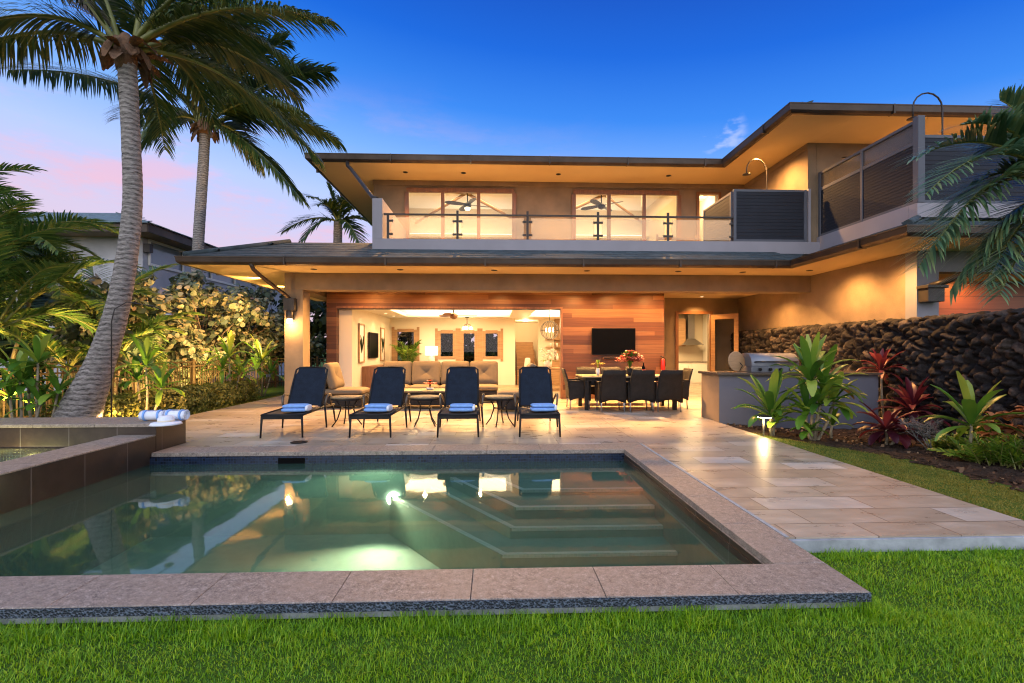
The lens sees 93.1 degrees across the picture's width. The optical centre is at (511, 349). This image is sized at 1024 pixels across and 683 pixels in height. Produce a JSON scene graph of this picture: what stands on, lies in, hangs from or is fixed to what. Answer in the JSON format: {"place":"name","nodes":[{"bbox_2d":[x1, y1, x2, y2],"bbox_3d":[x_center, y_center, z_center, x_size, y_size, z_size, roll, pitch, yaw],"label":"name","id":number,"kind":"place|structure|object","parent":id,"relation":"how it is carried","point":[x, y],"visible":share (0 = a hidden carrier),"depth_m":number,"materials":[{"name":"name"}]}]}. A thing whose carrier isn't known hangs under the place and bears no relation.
{"place":"outdoors","nodes":[
{"label":"outdoors","id":0,"kind":"place"},
{"bbox_2d":[0,353,1023,682],"bbox_3d":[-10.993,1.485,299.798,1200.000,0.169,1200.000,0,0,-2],"label":"lawn ground","id":1,"kind":"structure","parent":0,"point":[280,389],"depth_m":2.36,"materials":[{"name":"green plant"}]},
{"bbox_2d":[0,222,59,390],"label":"background tree","id":2,"kind":"object","parent":1,"relation":"on","point":[7,351],"visible":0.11,"depth_m":12.32,"materials":[{"name":"green plant"}]},
{"bbox_2d":[0,348,67,417],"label":"ti plant","id":3,"kind":"object","parent":1,"relation":"on","point":[10,386],"visible":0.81,"depth_m":7.63,"materials":[{"name":"green plant"}]},
{"bbox_2d":[0,334,76,417],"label":"ti plant","id":4,"kind":"object","parent":1,"relation":"on","point":[38,355],"visible":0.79,"depth_m":7.72,"materials":[{"name":"green plant"}]},
{"bbox_2d":[0,162,87,302],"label":"areca palm","id":5,"kind":"object","parent":1,"relation":"on","point":[14,168],"visible":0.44,"depth_m":9.11,"materials":[{"name":"plant"}]},
{"bbox_2d":[0,193,128,359],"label":"areca palm","id":6,"kind":"object","parent":1,"relation":"on","point":[8,239],"visible":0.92,"depth_m":8.17,"materials":[{"name":"plant"}]},
{"bbox_2d":[0,170,147,417],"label":"areca palm","id":7,"kind":"object","parent":1,"relation":"on","point":[53,246],"visible":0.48,"depth_m":9.48,"materials":[{"name":"plant"}]},
{"bbox_2d":[0,417,185,575],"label":"raised spa","id":8,"kind":"object","parent":1,"relation":"on","point":[49,463],"visible":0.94,"depth_m":5.52,"materials":[{"name":"tile"}]},
{"bbox_2d":[138,410,164,420],"bbox_3d":[-4.947,0.900,6.683,0.300,0.153,0.153,0,0,-6],"label":"rolled towel","id":9,"kind":"object","parent":8,"relation":"on","point":[145,415],"visible":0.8,"depth_m":6.63,"materials":[{"name":"white fabric"}]},
{"bbox_2d":[149,415,182,426],"bbox_3d":[-4.661,0.942,6.534,0.380,0.120,0.380,0,0,-2],"label":"sun hat","id":10,"kind":"object","parent":8,"relation":"on","point":[167,420],"visible":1,"depth_m":6.45,"materials":[{"name":"white fabric"}]},
{"bbox_2d":[163,409,189,419],"bbox_3d":[-4.665,0.900,6.734,0.300,0.153,0.153,0,0,2],"label":"rolled towel","id":11,"kind":"object","parent":8,"relation":"on","point":[182,414],"visible":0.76,"depth_m":6.69,"materials":[{"name":"white fabric"}]},
{"bbox_2d":[15,268,171,398],"bbox_3d":[-10.034,-0.318,11.690,2.816,3.559,2.904,0,0,17],"label":"sea grape shrub","id":12,"kind":"object","parent":1,"relation":"on","point":[77,328],"visible":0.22,"depth_m":11.30,"materials":[{"name":"green plant"}]},
{"bbox_2d":[0,245,204,376],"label":"areca palm","id":13,"kind":"object","parent":1,"relation":"on","point":[148,326],"visible":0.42,"depth_m":10.75,"materials":[{"name":"plant"}]},
{"bbox_2d":[39,389,170,416],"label":"hedge","id":14,"kind":"object","parent":1,"relation":"on","point":[120,409],"visible":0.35,"depth_m":9.14,"materials":[{"name":"green plant"}]},
{"bbox_2d":[0,212,283,391],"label":"neighbour house","id":15,"kind":"structure","parent":1,"relation":"on","point":[160,245],"depth_m":17.13,"materials":[{"name":"white paint"}]},
{"bbox_2d":[148,239,235,285],"bbox_3d":[-12.924,-3.445,19.940,0.110,0.930,5.700,0,0,-2],"label":"window","id":16,"kind":"structure","parent":15,"relation":"in","point":[161,255],"depth_m":18.30,"materials":[{"name":"white paint"}]},
{"bbox_2d":[111,302,172,416],"bbox_3d":[-6.022,0.336,7.885,0.856,2.229,0.137,0,0,-36],"label":"lamp","id":17,"kind":"object","parent":1,"relation":"on","point":[167,313],"visible":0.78,"depth_m":7.67,"materials":[{"name":"brown metal"}]},
{"bbox_2d":[114,333,186,409],"bbox_3d":[-7.061,0.572,9.376,1.266,1.768,1.026,0,0,-24],"label":"ti plant","id":18,"kind":"object","parent":1,"relation":"on","point":[136,367],"visible":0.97,"depth_m":9.33,"materials":[{"name":"green plant"}]},
{"bbox_2d":[0,356,325,417],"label":"boundary fence","id":19,"kind":"object","parent":1,"relation":"on","point":[193,365],"visible":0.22,"depth_m":13.12,"materials":[{"name":"metal"}]},
{"bbox_2d":[119,269,214,394],"bbox_3d":[-10.328,-0.403,13.723,2.850,3.729,3.134,0,0,-2],"label":"sea grape shrub","id":20,"kind":"object","parent":1,"relation":"on","point":[184,347],"visible":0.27,"depth_m":13.85,"materials":[{"name":"green plant"}]},
{"bbox_2d":[0,0,345,416],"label":"coconut palm","id":21,"kind":"object","parent":1,"relation":"on","point":[142,49],"visible":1,"depth_m":7.88,"materials":[{"name":"green plant"}]},
{"bbox_2d":[4,0,347,298],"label":"coconut palm","id":22,"kind":"object","parent":1,"relation":"on","point":[242,120],"visible":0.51,"depth_m":17.19,"materials":[{"name":"green plant"}]},
{"bbox_2d":[136,383,223,412],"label":"hedge","id":23,"kind":"object","parent":1,"relation":"on","point":[193,403],"visible":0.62,"depth_m":11.11,"materials":[{"name":"green plant"}]},
{"bbox_2d":[148,270,250,384],"bbox_3d":[-10.139,-0.567,15.535,2.633,4.053,2.886,0,0,40],"label":"sea grape shrub","id":24,"kind":"object","parent":1,"relation":"on","point":[210,297],"visible":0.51,"depth_m":15.49,"materials":[{"name":"green plant"}]},
{"bbox_2d":[194,379,260,406],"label":"hedge","id":25,"kind":"object","parent":1,"relation":"on","point":[244,390],"visible":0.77,"depth_m":12.93,"materials":[{"name":"green plant"}]},
{"bbox_2d":[199,330,262,398],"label":"ti plant","id":26,"kind":"object","parent":1,"relation":"on","point":[228,351],"visible":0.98,"depth_m":12.92,"materials":[{"name":"green plant"}]},
{"bbox_2d":[194,283,284,381],"bbox_3d":[-10.180,-0.399,17.754,2.855,4.077,3.525,0,0,-2],"label":"sea grape shrub","id":27,"kind":"object","parent":1,"relation":"on","point":[257,315],"visible":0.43,"depth_m":17.93,"materials":[{"name":"green plant"}]},
{"bbox_2d":[236,334,284,395],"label":"ti plant","id":28,"kind":"object","parent":1,"relation":"on","point":[257,363],"visible":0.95,"depth_m":15.22,"materials":[{"name":"green plant"}]},
{"bbox_2d":[237,284,325,383],"bbox_3d":[-9.776,-0.804,20.737,3.886,4.524,3.618,0,0,-2],"label":"sea grape shrub","id":29,"kind":"object","parent":1,"relation":"on","point":[267,295],"visible":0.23,"depth_m":20.26,"materials":[{"name":"green plant"}]},
{"bbox_2d":[273,300,325,365],"bbox_3d":[-9.891,-0.881,23.107,5.212,4.670,4.618,0,0,29],"label":"background tree","id":30,"kind":"object","parent":1,"relation":"on","point":[316,306],"visible":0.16,"depth_m":22.59,"materials":[{"name":"green plant"}]},
{"bbox_2d":[311,304,325,343],"bbox_3d":[-7.321,-0.509,22.185,3.728,4.179,3.528,0,0,-2],"label":"background tree","id":31,"kind":"object","parent":1,"relation":"on","point":[321,329],"visible":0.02,"depth_m":21.92,"materials":[{"name":"green plant"}]},
{"bbox_2d":[278,181,369,242],"bbox_3d":[-8.633,-2.864,23.714,5.550,10.620,3.077,0,0,-2],"label":"coconut palm","id":32,"kind":"object","parent":1,"relation":"on","point":[340,211],"visible":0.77,"depth_m":23.35,"materials":[{"name":"green plant"}]},
{"bbox_2d":[398,332,413,360],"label":"garden shrub","id":33,"kind":"object","parent":1,"relation":"on","point":[405,337],"visible":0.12,"depth_m":20.13,"materials":[{"name":"green plant"}]},
{"bbox_2d":[0,444,871,623],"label":"swimming pool","id":34,"kind":"structure","parent":1,"relation":"in","point":[322,531],"depth_m":5.20,"materials":[{"name":"stone"}]},
{"bbox_2d":[441,334,473,362],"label":"garden shrub","id":35,"kind":"object","parent":1,"relation":"on","point":[446,344],"visible":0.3,"depth_m":20.16,"materials":[{"name":"green plant"}]},
{"bbox_2d":[464,334,497,363],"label":"garden shrub","id":36,"kind":"object","parent":1,"relation":"on","point":[491,345],"visible":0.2,"depth_m":20.09,"materials":[{"name":"green plant"}]},
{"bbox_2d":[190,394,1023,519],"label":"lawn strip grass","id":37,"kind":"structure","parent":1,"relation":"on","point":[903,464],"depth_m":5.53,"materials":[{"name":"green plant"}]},
{"bbox_2d":[726,423,1023,491],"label":"planting bed","id":38,"kind":"object","parent":1,"relation":"on","point":[946,462],"visible":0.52,"depth_m":7.01,"materials":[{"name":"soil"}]},
{"bbox_2d":[731,368,818,436],"bbox_3d":[4.260,0.861,8.012,1.175,1.140,1.348,0,0,-2],"label":"ti plant","id":39,"kind":"object","parent":38,"relation":"on","point":[772,406],"visible":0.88,"depth_m":7.93,"materials":[{"name":"green plant"}]},
{"bbox_2d":[767,332,868,440],"bbox_3d":[4.984,0.596,7.839,1.596,1.761,1.295,0,0,-2],"label":"ti plant","id":40,"kind":"object","parent":38,"relation":"on","point":[812,359],"visible":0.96,"depth_m":7.68,"materials":[{"name":"green plant"}]},
{"bbox_2d":[814,407,853,437],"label":"ti plant","id":41,"kind":"object","parent":38,"relation":"on","point":[836,415],"visible":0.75,"depth_m":8.08,"materials":[{"name":"green plant"}]},
{"bbox_2d":[853,401,924,448],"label":"ti plant","id":42,"kind":"object","parent":38,"relation":"on","point":[887,421],"visible":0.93,"depth_m":7.51,"materials":[{"name":"red plant"}]},
{"bbox_2d":[870,377,950,432],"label":"ti plant","id":43,"kind":"object","parent":38,"relation":"on","point":[912,397],"visible":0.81,"depth_m":8.53,"materials":[{"name":"red plant"}]},
{"bbox_2d":[898,416,947,449],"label":"bare twig shrub","id":44,"kind":"object","parent":38,"relation":"on","point":[928,433],"visible":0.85,"depth_m":7.21,"materials":[{"name":"grey plant"}]},
{"bbox_2d":[891,79,1023,309],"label":"pinnate palm","id":45,"kind":"object","parent":38,"relation":"on","point":[1005,123],"visible":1,"depth_m":4.72,"materials":[{"name":"green plant"}]},
{"bbox_2d":[928,431,987,449],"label":"fern clump","id":46,"kind":"object","parent":38,"relation":"on","point":[951,445],"visible":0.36,"depth_m":7.01,"materials":[{"name":"green plant"}]},
{"bbox_2d":[916,371,1023,453],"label":"ti plant","id":47,"kind":"object","parent":38,"relation":"on","point":[970,410],"visible":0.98,"depth_m":6.54,"materials":[{"name":"green plant"}]},
{"bbox_2d":[927,435,1020,465],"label":"fern clump","id":48,"kind":"object","parent":38,"relation":"on","point":[976,456],"visible":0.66,"depth_m":6.35,"materials":[{"name":"green plant"}]},
{"bbox_2d":[962,405,1023,456],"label":"copperleaf shrub","id":49,"kind":"object","parent":38,"relation":"on","point":[1006,430],"visible":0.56,"depth_m":6.62,"materials":[{"name":"red plant"}]},
{"bbox_2d":[968,431,1023,469],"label":"fern clump","id":50,"kind":"object","parent":38,"relation":"on","point":[1011,450],"visible":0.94,"depth_m":6.14,"materials":[{"name":"green plant"}]},
{"bbox_2d":[729,308,1023,444],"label":"lava stone wall","id":51,"kind":"structure","parent":1,"relation":"on","point":[982,352],"depth_m":8.54,"materials":[{"name":"grey stone"}]},
{"bbox_2d":[856,348,907,419],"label":"ti plant","id":52,"kind":"object","parent":1,"relation":"on","point":[881,360],"visible":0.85,"depth_m":9.41,"materials":[{"name":"red plant"}]},
{"bbox_2d":[789,536,1023,552],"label":"patio edge","id":53,"kind":"object","parent":1,"relation":"on","point":[916,543],"visible":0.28,"depth_m":3.50,"materials":[{"name":"concrete"}]},
{"bbox_2d":[0,0,1023,345],"label":"sky","id":54,"kind":"structure","parent":0,"point":[583,78],"materials":[{"name":"blue"}]},
{"bbox_2d":[540,348,556,367],"bbox_3d":[1.223,0.255,16.299,0.642,0.687,0.529,0,0,-2],"label":"potted orchid","id":55,"kind":"object","parent":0,"point":[547,363],"visible":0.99,"depth_m":16.21,"materials":[{"name":"plant"}]},
{"bbox_2d":[173,391,1023,538],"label":"patio","id":56,"kind":"structure","parent":0,"point":[791,492],"depth_m":6.79,"materials":[{"name":"stone"}]},
{"bbox_2d":[260,366,335,437],"bbox_3d":[-3.598,0.827,8.305,0.802,1.054,1.724,0,0,-4],"label":"sun lounger","id":57,"kind":"object","parent":56,"relation":"on","point":[308,385],"visible":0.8,"depth_m":8.56,"materials":[{"name":"fabric"}]},
{"bbox_2d":[281,403,311,411],"bbox_3d":[-3.490,0.935,7.858,0.420,0.123,0.270,0,0,-6],"label":"folded towel","id":58,"kind":"object","parent":57,"relation":"on","point":[299,407],"visible":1,"depth_m":7.74,"materials":[{"name":"blue fabric"}]},
{"bbox_2d":[323,362,369,405],"bbox_3d":[-3.981,0.798,11.562,1.030,1.004,0.800,0,0,-2],"label":"armless lounge chair","id":59,"kind":"object","parent":56,"relation":"on","point":[335,383],"visible":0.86,"depth_m":11.21,"materials":[{"name":"fabric"}]},
{"bbox_2d":[330,395,362,426],"bbox_3d":[-2.939,1.091,8.648,0.580,0.532,0.580,0,0,-2],"label":"side table","id":60,"kind":"object","parent":56,"relation":"on","point":[349,398],"visible":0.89,"depth_m":8.55,"materials":[{"name":"beige"}]},
{"bbox_2d":[349,366,410,437],"bbox_3d":[-2.205,0.827,8.316,0.802,1.054,1.724,0,0,-1],"label":"sun lounger","id":61,"kind":"object","parent":56,"relation":"on","point":[387,384],"visible":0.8,"depth_m":8.57,"materials":[{"name":"fabric"}]},
{"bbox_2d":[364,403,392,411],"bbox_3d":[-2.170,0.935,7.865,0.420,0.123,0.270,0,0,1],"label":"folded towel","id":62,"kind":"object","parent":61,"relation":"on","point":[378,407],"visible":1,"depth_m":7.75,"materials":[{"name":"blue fabric"}]},
{"bbox_2d":[398,388,449,406],"bbox_3d":[-1.919,1.140,11.387,1.500,0.420,0.760,0,0,-2],"label":"coffee table","id":63,"kind":"object","parent":56,"relation":"on","point":[422,391],"visible":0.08,"depth_m":11.05,"materials":[{"name":"beige wood"}]},
{"bbox_2d":[409,395,438,426],"bbox_3d":[-1.560,1.091,8.699,0.580,0.532,0.580,0,0,-25],"label":"side table","id":64,"kind":"object","parent":56,"relation":"on","point":[419,398],"visible":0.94,"depth_m":8.58,"materials":[{"name":"brown wood"}]},
{"bbox_2d":[383,361,497,400],"bbox_3d":[-1.887,0.798,12.719,3.050,1.004,0.880,0,0,-2],"label":"outdoor sofa","id":65,"kind":"object","parent":56,"relation":"on","point":[419,374],"visible":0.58,"depth_m":12.81,"materials":[{"name":"fabric"}]},
{"bbox_2d":[437,366,484,437],"bbox_3d":[-0.875,0.827,8.345,0.802,1.054,1.724,0,0,-3],"label":"sun lounger","id":66,"kind":"object","parent":56,"relation":"on","point":[462,384],"visible":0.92,"depth_m":8.60,"materials":[{"name":"fabric"}]},
{"bbox_2d":[449,403,474,411],"bbox_3d":[-0.810,0.935,7.896,0.420,0.123,0.270,0,0,-4],"label":"folded towel","id":67,"kind":"object","parent":66,"relation":"on","point":[462,407],"visible":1,"depth_m":7.78,"materials":[{"name":"blue fabric"}]},
{"bbox_2d":[484,395,513,426],"bbox_3d":[-0.220,1.091,8.718,0.580,0.532,0.580,0,0,42],"label":"side table","id":68,"kind":"object","parent":56,"relation":"on","point":[501,398],"visible":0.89,"depth_m":8.61,"materials":[{"name":"beige metal"}]},
{"bbox_2d":[497,363,535,409],"bbox_3d":[0.150,0.798,10.913,0.980,1.004,0.800,0,0,-2],"label":"armless lounge chair","id":69,"kind":"object","parent":56,"relation":"on","point":[511,405],"visible":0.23,"depth_m":10.52,"materials":[{"name":"fabric"}]},
{"bbox_2d":[513,366,560,436],"bbox_3d":[0.425,0.827,8.373,0.802,1.054,1.724,0,0,-1],"label":"sun lounger","id":70,"kind":"object","parent":56,"relation":"on","point":[535,384],"visible":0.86,"depth_m":8.63,"materials":[{"name":"fabric"}]},
{"bbox_2d":[530,403,556,411],"bbox_3d":[0.510,0.935,7.925,0.420,0.123,0.270,0,0,-7],"label":"folded towel","id":71,"kind":"object","parent":70,"relation":"on","point":[541,407],"visible":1,"depth_m":7.81,"materials":[{"name":"blue fabric"}]},
{"bbox_2d":[561,368,591,409],"bbox_3d":[1.470,0.890,11.261,0.637,0.921,0.630,0,0,-2],"label":"dining chair","id":72,"kind":"object","parent":56,"relation":"on","point":[574,388],"visible":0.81,"depth_m":10.97,"materials":[{"name":"wicker"}]},
{"bbox_2d":[574,367,600,404],"bbox_3d":[1.906,0.890,12.156,0.630,0.921,0.637,0,0,-2],"label":"dining chair","id":73,"kind":"object","parent":56,"relation":"on","point":[585,370],"visible":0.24,"depth_m":12.39,"materials":[{"name":"wicker"}]},
{"bbox_2d":[174,100,1023,404],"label":"two storey house","id":74,"kind":"structure","parent":56,"relation":"on","point":[822,228],"depth_m":12.14,"materials":[{"name":"paint"}]},
{"bbox_2d":[358,323,364,362],"bbox_3d":[-4.450,-0.200,14.346,0.060,1.160,0.561,0,0,-2],"label":"framed picture","id":75,"kind":"object","parent":74,"relation":"attached to","point":[361,342],"visible":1,"depth_m":14.33,"materials":[{"name":"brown wood"}]},
{"bbox_2d":[362,364,382,391],"bbox_3d":[-4.245,0.920,15.455,0.528,0.860,2.000,0,0,-2],"label":"console cabinet","id":76,"kind":"object","parent":74,"relation":"on","point":[367,373],"visible":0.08,"depth_m":14.45,"materials":[{"name":"brown wood"}]},
{"bbox_2d":[368,332,377,357],"bbox_3d":[-4.504,-0.150,15.695,0.098,0.820,1.150,0,0,-2],"label":"television","id":77,"kind":"object","parent":74,"relation":"attached to","point":[372,345],"visible":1,"depth_m":15.46,"materials":[{"name":"black metal"}]},
{"bbox_2d":[380,327,384,360],"bbox_3d":[-4.549,-0.200,17.045,0.060,1.160,0.560,0,0,-2],"label":"framed picture","id":78,"kind":"object","parent":74,"relation":"attached to","point":[382,344],"visible":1,"depth_m":17.03,"materials":[{"name":"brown wood"}]},
{"bbox_2d":[390,339,421,362],"bbox_3d":[-3.770,0.482,17.240,1.138,1.736,1.318,0,0,-2],"label":"potted palm","id":79,"kind":"object","parent":74,"relation":"on","point":[402,351],"visible":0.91,"depth_m":17.12,"materials":[{"name":"green plant"}]},
{"bbox_2d":[392,327,419,360],"bbox_3d":[-4.027,0.240,18.405,1.040,2.220,0.160,0,0,-2],"label":"window","id":80,"kind":"structure","parent":74,"relation":"in","point":[394,332],"depth_m":18.33,"materials":[{"name":"brown wood"}]},
{"bbox_2d":[425,346,437,360],"bbox_3d":[-2.954,0.610,17.804,0.700,1.480,0.500,0,0,-2],"label":"table lamp","id":81,"kind":"object","parent":74,"relation":"on","point":[431,350],"visible":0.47,"depth_m":17.64,"materials":[{"name":"white fabric"}]},
{"bbox_2d":[435,328,457,360],"bbox_3d":[-2.478,-0.195,18.462,0.880,1.250,0.160,0,0,-2],"label":"window","id":82,"kind":"structure","parent":74,"relation":"in","point":[437,333],"depth_m":18.39,"materials":[{"name":"brown wood"}]},
{"bbox_2d":[405,188,515,239],"bbox_3d":[-1.578,-3.690,14.937,3.420,2.560,0.090,0,0,-2],"label":"window","id":83,"kind":"structure","parent":74,"relation":"in","point":[479,191],"depth_m":14.90,"materials":[{"name":"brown wood"}]},
{"bbox_2d":[445,193,488,210],"bbox_3d":[-1.500,-5.115,16.356,1.146,0.830,1.146,0,0,22],"label":"ceiling fan","id":84,"kind":"object","parent":74,"relation":"hanging from","point":[467,205],"visible":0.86,"depth_m":16.25,"materials":[{"name":"brown metal"}]},
{"bbox_2d":[458,328,479,360],"bbox_3d":[-1.634,0.265,18.493,0.830,2.170,0.160,0,0,-2],"label":"window","id":85,"kind":"structure","parent":74,"relation":"in","point":[460,333],"depth_m":18.42,"materials":[{"name":"brown wood"}]},
{"bbox_2d":[480,328,502,360],"bbox_3d":[-0.779,-0.195,18.524,0.880,1.250,0.160,0,0,-2],"label":"window","id":86,"kind":"structure","parent":74,"relation":"in","point":[482,333],"depth_m":18.44,"materials":[{"name":"brown wood"}]},
{"bbox_2d":[545,339,559,384],"bbox_3d":[2.212,0.455,18.829,1.800,1.770,0.310,0,0,-2],"label":"wall shelf","id":87,"kind":"object","parent":74,"relation":"on","point":[555,375],"depth_m":18.68,"materials":[{"name":"brown wood"}]},
{"bbox_2d":[581,195,622,210],"bbox_3d":[3.047,-5.170,16.523,1.146,0.760,1.146,0,0,-9],"label":"ceiling fan","id":88,"kind":"object","parent":74,"relation":"hanging from","point":[599,205],"visible":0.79,"depth_m":16.44,"materials":[{"name":"brown metal"}]},
{"bbox_2d":[592,328,635,354],"bbox_3d":[2.809,-0.235,13.448,1.220,0.740,0.098,0,0,-2],"label":"television","id":89,"kind":"object","parent":74,"relation":"attached to","point":[612,341],"visible":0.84,"depth_m":13.40,"materials":[{"name":"black metal"}]},
{"bbox_2d":[571,190,680,240],"bbox_3d":[3.568,-3.690,15.126,3.440,2.560,0.090,0,0,-2],"label":"window","id":90,"kind":"structure","parent":74,"relation":"in","point":[575,192],"depth_m":15.09,"materials":[{"name":"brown wood"}]},
{"bbox_2d":[679,319,685,345],"bbox_3d":[6.589,-0.700,19.534,0.680,1.100,0.402,0,0,-2],"label":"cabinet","id":91,"kind":"object","parent":74,"relation":"attached to","point":[682,331],"visible":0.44,"depth_m":19.34,"materials":[{"name":"brown wood"}]},
{"bbox_2d":[679,361,706,384],"bbox_3d":[6.599,0.900,19.252,3.840,0.900,0.905,0,0,-2],"label":"kitchen cabinet","id":92,"kind":"object","parent":74,"relation":"on","point":[696,366],"visible":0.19,"depth_m":18.85,"materials":[{"name":"white paint"}]},
{"bbox_2d":[682,315,703,344],"bbox_3d":[7.162,-0.800,19.441,0.840,1.200,0.630,0,0,-2],"label":"range hood","id":93,"kind":"object","parent":74,"relation":"attached to","point":[690,331],"visible":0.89,"depth_m":19.37,"materials":[{"name":"metal"}]},
{"bbox_2d":[703,314,706,360],"bbox_3d":[8.122,-0.040,19.198,0.720,2.780,1.025,0,0,-2],"label":"door frame","id":94,"kind":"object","parent":74,"relation":"on","point":[705,337],"depth_m":19.43,"materials":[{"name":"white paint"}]},
{"bbox_2d":[711,313,738,370],"bbox_3d":[6.812,0.100,15.546,0.045,2.500,0.900,0,0,-40],"label":"door","id":95,"kind":"structure","parent":74,"relation":"in","point":[735,316],"depth_m":15.60,"materials":[{"name":"brown wood"}]},
{"bbox_2d":[906,92,942,134],"bbox_3d":[8.427,-3.948,9.865,0.775,2.596,0.210,0,0,-2],"label":"outdoor shower","id":96,"kind":"object","parent":74,"relation":"on","point":[913,116],"visible":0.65,"depth_m":9.86,"materials":[{"name":"silver metal"}]},
{"bbox_2d":[594,370,627,412],"bbox_3d":[2.172,0.890,10.638,0.630,0.921,0.637,0,0,-2],"label":"dining chair","id":97,"kind":"object","parent":56,"relation":"on","point":[612,386],"visible":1,"depth_m":10.43,"materials":[{"name":"wicker"}]},
{"bbox_2d":[575,374,676,409],"bbox_3d":[2.657,0.970,11.325,2.200,0.760,1.000,0,0,-2],"label":"dining table","id":98,"kind":"object","parent":56,"relation":"on","point":[587,378],"visible":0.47,"depth_m":10.87,"materials":[{"name":"beige wicker"}]},
{"bbox_2d":[615,350,643,375],"bbox_3d":[2.678,0.292,11.108,0.669,0.591,0.650,0,0,-2],"label":"flower vase","id":99,"kind":"object","parent":98,"relation":"on","point":[630,356],"visible":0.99,"depth_m":11.02,"materials":[{"name":"pink plant"}]},
{"bbox_2d":[625,370,655,411],"bbox_3d":[2.801,0.890,10.661,0.630,0.921,0.637,0,0,-2],"label":"dining chair","id":100,"kind":"object","parent":56,"relation":"on","point":[642,384],"visible":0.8,"depth_m":10.45,"materials":[{"name":"wicker"}]},
{"bbox_2d":[651,370,683,411],"bbox_3d":[3.411,0.890,10.684,0.630,0.921,0.637,0,0,-2],"label":"dining chair","id":101,"kind":"object","parent":56,"relation":"on","point":[670,385],"visible":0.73,"depth_m":10.47,"materials":[{"name":"wicker"}]},
{"bbox_2d":[660,368,692,408],"bbox_3d":[3.845,0.890,11.348,0.637,0.921,0.630,0,0,-2],"label":"dining chair","id":102,"kind":"object","parent":56,"relation":"on","point":[687,373],"visible":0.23,"depth_m":11.09,"materials":[{"name":"wicker"}]},
{"bbox_2d":[640,443,788,537],"bbox_3d":[1.922,1.373,5.249,0.030,0.053,3.490,0,0,-2],"label":"patio drain strip","id":103,"kind":"object","parent":56,"relation":"on","point":[747,511],"visible":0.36,"depth_m":4.43,"materials":[{"name":"metal"}]},
{"bbox_2d":[698,371,882,428],"bbox_3d":[5.376,1.038,9.483,3.160,1.225,0.880,0,0,-2],"label":"outdoor kitchen counter","id":104,"kind":"object","parent":56,"relation":"on","point":[721,395],"visible":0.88,"depth_m":9.10,"materials":[{"name":"paint"}]},
{"bbox_2d":[728,351,744,371],"bbox_3d":[4.367,0.223,9.386,0.400,0.397,0.132,0,0,-17],"label":"round cutting board","id":105,"kind":"object","parent":104,"relation":"on","point":[736,361],"visible":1,"depth_m":9.40,"materials":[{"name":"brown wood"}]},
{"bbox_2d":[741,353,798,371],"bbox_3d":[5.006,0.240,9.473,0.920,0.365,0.614,0,0,-2],"label":"barbecue grill","id":106,"kind":"object","parent":104,"relation":"on","point":[758,362],"visible":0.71,"depth_m":9.25,"materials":[{"name":"metal"}]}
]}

